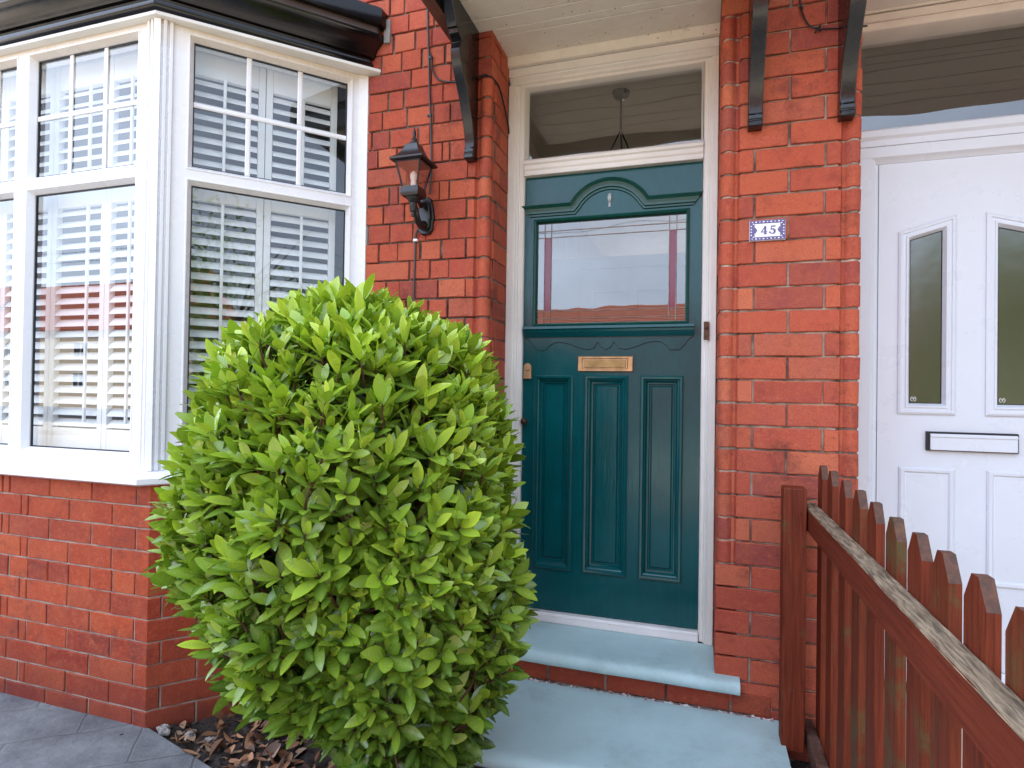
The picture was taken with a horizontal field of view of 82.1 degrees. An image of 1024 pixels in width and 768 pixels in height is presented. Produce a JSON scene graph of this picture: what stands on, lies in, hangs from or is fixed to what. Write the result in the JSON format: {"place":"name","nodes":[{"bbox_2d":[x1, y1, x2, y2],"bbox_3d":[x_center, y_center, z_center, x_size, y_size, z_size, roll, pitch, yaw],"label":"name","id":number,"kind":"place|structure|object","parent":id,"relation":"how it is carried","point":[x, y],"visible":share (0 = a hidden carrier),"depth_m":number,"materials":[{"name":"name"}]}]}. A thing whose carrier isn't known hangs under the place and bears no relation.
{"place":"outdoors","nodes":[
{"label":"outdoors","id":0,"kind":"place"},
{"bbox_2d":[0,692,211,767],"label":"paving","id":1,"kind":"structure","parent":0,"point":[35,734],"depth_m":2.08,"materials":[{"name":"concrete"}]},
{"bbox_2d":[120,713,811,767],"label":"soil bed","id":2,"kind":"object","parent":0,"point":[217,760],"visible":0.06,"depth_m":2.10,"materials":[{"name":"black soil"}]},
{"bbox_2d":[156,724,171,735],"bbox_3d":[-1.284,1.277,2.170,0.063,0.043,0.040,1,-1,-3],"label":"stone","id":3,"kind":"object","parent":2,"relation":"on","point":[163,729],"visible":0.97,"depth_m":2.16,"materials":[{"name":"white stone"}]},
{"bbox_2d":[185,729,196,736],"bbox_3d":[-1.179,1.289,2.167,0.039,0.026,0.042,1,-1,18],"label":"stone","id":4,"kind":"object","parent":2,"relation":"on","point":[190,733],"visible":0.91,"depth_m":2.16,"materials":[{"name":"white stone"}]},
{"bbox_2d":[202,736,216,743],"bbox_3d":[-1.094,1.291,2.129,0.047,0.021,0.044,1,-1,-15],"label":"stone","id":5,"kind":"object","parent":2,"relation":"on","point":[212,741],"visible":0.77,"depth_m":2.12,"materials":[{"name":"grey stone"}]},
{"bbox_2d":[140,273,538,767],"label":"laurel shrub","id":6,"kind":"object","parent":2,"relation":"on","point":[344,626],"visible":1,"depth_m":1.38,"materials":[{"name":"green plant"}]},
{"bbox_2d":[463,678,790,767],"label":"doorstep","id":7,"kind":"object","parent":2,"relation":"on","point":[546,724],"visible":0.75,"depth_m":1.99,"materials":[{"name":"blue paint"}]},
{"label":"ground","id":8,"kind":"structure","parent":0,"visible":0},
{"bbox_2d":[170,704,336,767],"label":"leaf litter","id":9,"kind":"object","parent":8,"relation":"on","point":[272,750],"visible":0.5,"depth_m":2.07,"materials":[{"name":"brown plant"}]},
{"bbox_2d":[0,0,862,762],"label":"terraced house","id":10,"kind":"structure","parent":8,"relation":"on","point":[674,348],"depth_m":2.45,"materials":[{"name":"brick"}]},
{"bbox_2d":[0,78,5,305],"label":"window shutter","id":11,"kind":"object","parent":10,"relation":"attached to","point":[3,98],"depth_m":2.68,"materials":[{"name":"white paint"}]},
{"bbox_2d":[0,51,23,460],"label":"window","id":12,"kind":"structure","parent":10,"relation":"in","point":[11,64],"depth_m":2.48,"materials":[{"name":"white plastic"}]},
{"bbox_2d":[0,67,55,445],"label":"window shutter","id":13,"kind":"object","parent":10,"relation":"attached to","point":[48,89],"depth_m":2.62,"materials":[{"name":"white paint"}]},
{"bbox_2d":[47,56,109,448],"bbox_3d":[-1.867,-0.552,2.529,0.316,1.735,0.052,1,-1,18],"label":"window shutter","id":14,"kind":"object","parent":10,"relation":"attached to","point":[89,74],"depth_m":2.54,"materials":[{"name":"white paint"}]},
{"bbox_2d":[14,23,147,469],"bbox_3d":[-1.730,-0.537,2.401,0.694,1.727,0.078,1,-1,18],"label":"window","id":15,"kind":"structure","parent":10,"relation":"in","point":[132,38],"depth_m":2.42,"materials":[{"name":"white plastic"}]},
{"bbox_2d":[101,50,137,450],"bbox_3d":[-1.564,-0.548,2.433,0.316,1.735,0.052,1,-1,18],"label":"window shutter","id":16,"kind":"object","parent":10,"relation":"attached to","point":[124,67],"depth_m":2.46,"materials":[{"name":"white paint"}]},
{"bbox_2d":[188,50,265,424],"bbox_3d":[-1.217,-0.543,2.464,0.318,1.735,0.052,1,-1,-29],"label":"window shutter","id":17,"kind":"object","parent":10,"relation":"attached to","point":[220,69],"depth_m":2.47,"materials":[{"name":"white paint"}]},
{"bbox_2d":[165,24,358,459],"bbox_3d":[-1.015,-0.525,2.485,0.747,1.727,0.078,1,-1,-29],"label":"window","id":18,"kind":"structure","parent":10,"relation":"in","point":[185,176],"depth_m":2.35,"materials":[{"name":"white plastic"}]},
{"bbox_2d":[262,68,337,315],"bbox_3d":[-0.944,-0.537,2.618,0.302,1.735,0.052,1,-1,-29],"label":"window shutter","id":19,"kind":"object","parent":10,"relation":"attached to","point":[285,85],"depth_m":2.61,"materials":[{"name":"white paint"}]},
{"bbox_2d":[389,128,437,235],"bbox_3d":[-0.396,-0.848,2.447,0.148,0.410,0.208,1,-1,18],"label":"wall lantern","id":20,"kind":"object","parent":10,"relation":"attached to","point":[411,156],"depth_m":2.41,"materials":[{"name":"black metal"}]},
{"bbox_2d":[412,229,417,301],"bbox_3d":[-0.428,0.159,2.540,0.038,1.667,0.019,1,-1,18],"label":"cable","id":21,"kind":"object","parent":10,"relation":"attached to","point":[415,240],"visible":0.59,"depth_m":2.54,"materials":[{"name":"plastic"}]},
{"bbox_2d":[427,9,432,193],"bbox_3d":[-0.355,-1.411,2.542,0.040,1.190,0.017,1,-1,18],"label":"cable","id":22,"kind":"object","parent":10,"relation":"attached to","point":[429,114],"visible":0.91,"depth_m":2.53,"materials":[{"name":"black plastic"}]},
{"bbox_2d":[430,53,509,133],"bbox_3d":[-0.151,-1.284,2.533,0.378,0.281,0.169,1,-1,-23],"label":"cable","id":23,"kind":"object","parent":10,"relation":"attached to","point":[437,78],"visible":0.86,"depth_m":2.53,"materials":[{"name":"black plastic"}]},
{"bbox_2d":[521,161,702,628],"bbox_3d":[0.413,0.039,2.579,0.790,1.959,0.093,1,-1,18],"label":"front door","id":24,"kind":"structure","parent":10,"relation":"in","point":[610,422],"depth_m":2.57,"materials":[{"name":"green paint"}]},
{"bbox_2d":[610,88,629,150],"bbox_3d":[0.567,-1.311,3.072,0.196,0.428,0.196,1,-1,18],"label":"pendant lamp","id":25,"kind":"object","parent":10,"relation":"hanging from","point":[620,95],"visible":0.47,"depth_m":3.06,"materials":[{"name":"black metal"}]},
{"bbox_2d":[549,252,701,539],"bbox_3d":[0.914,0.076,4.229,1.340,2.010,0.085,1,-1,18],"label":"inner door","id":26,"kind":"structure","parent":10,"relation":"in","point":[631,281],"depth_m":4.28,"materials":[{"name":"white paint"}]},
{"bbox_2d":[509,621,771,717],"bbox_3d":[0.383,1.130,2.380,1.212,0.146,0.304,1,-1,18],"label":"doorstep","id":27,"kind":"object","parent":10,"relation":"attached to","point":[666,670],"visible":0.78,"depth_m":2.27,"materials":[{"name":"blue paint"}]},
{"bbox_2d":[749,219,785,241],"bbox_3d":[0.921,-0.554,2.123,0.121,0.074,0.020,1,-1,18],"label":"number plate","id":28,"kind":"object","parent":10,"relation":"attached to","point":[767,230],"visible":1,"depth_m":2.12,"materials":[{"name":"white ceramic"}]},
{"bbox_2d":[799,0,867,32],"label":"wire","id":29,"kind":"object","parent":10,"relation":"attached to","point":[818,28],"visible":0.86,"depth_m":2.08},
{"bbox_2d":[779,465,1023,767],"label":"picket fence","id":30,"kind":"object","parent":8,"relation":"on","point":[935,698],"visible":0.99,"depth_m":1.23,"materials":[{"name":"brown wood"}]},
{"bbox_2d":[837,0,1023,683],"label":"terraced house","id":31,"kind":"structure","parent":8,"relation":"on","point":[940,429],"depth_m":2.23,"materials":[{"name":"white"}]},
{"bbox_2d":[876,152,1023,672],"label":"front door","id":32,"kind":"structure","parent":31,"relation":"in","point":[950,412],"depth_m":2.21,"materials":[{"name":"white plastic"}]},
{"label":"path","id":33,"kind":"structure","parent":0,"visible":0},
{"bbox_2d":[905,729,962,767],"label":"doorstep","id":34,"kind":"object","parent":33,"relation":"on","point":[961,750],"depth_m":1.82,"materials":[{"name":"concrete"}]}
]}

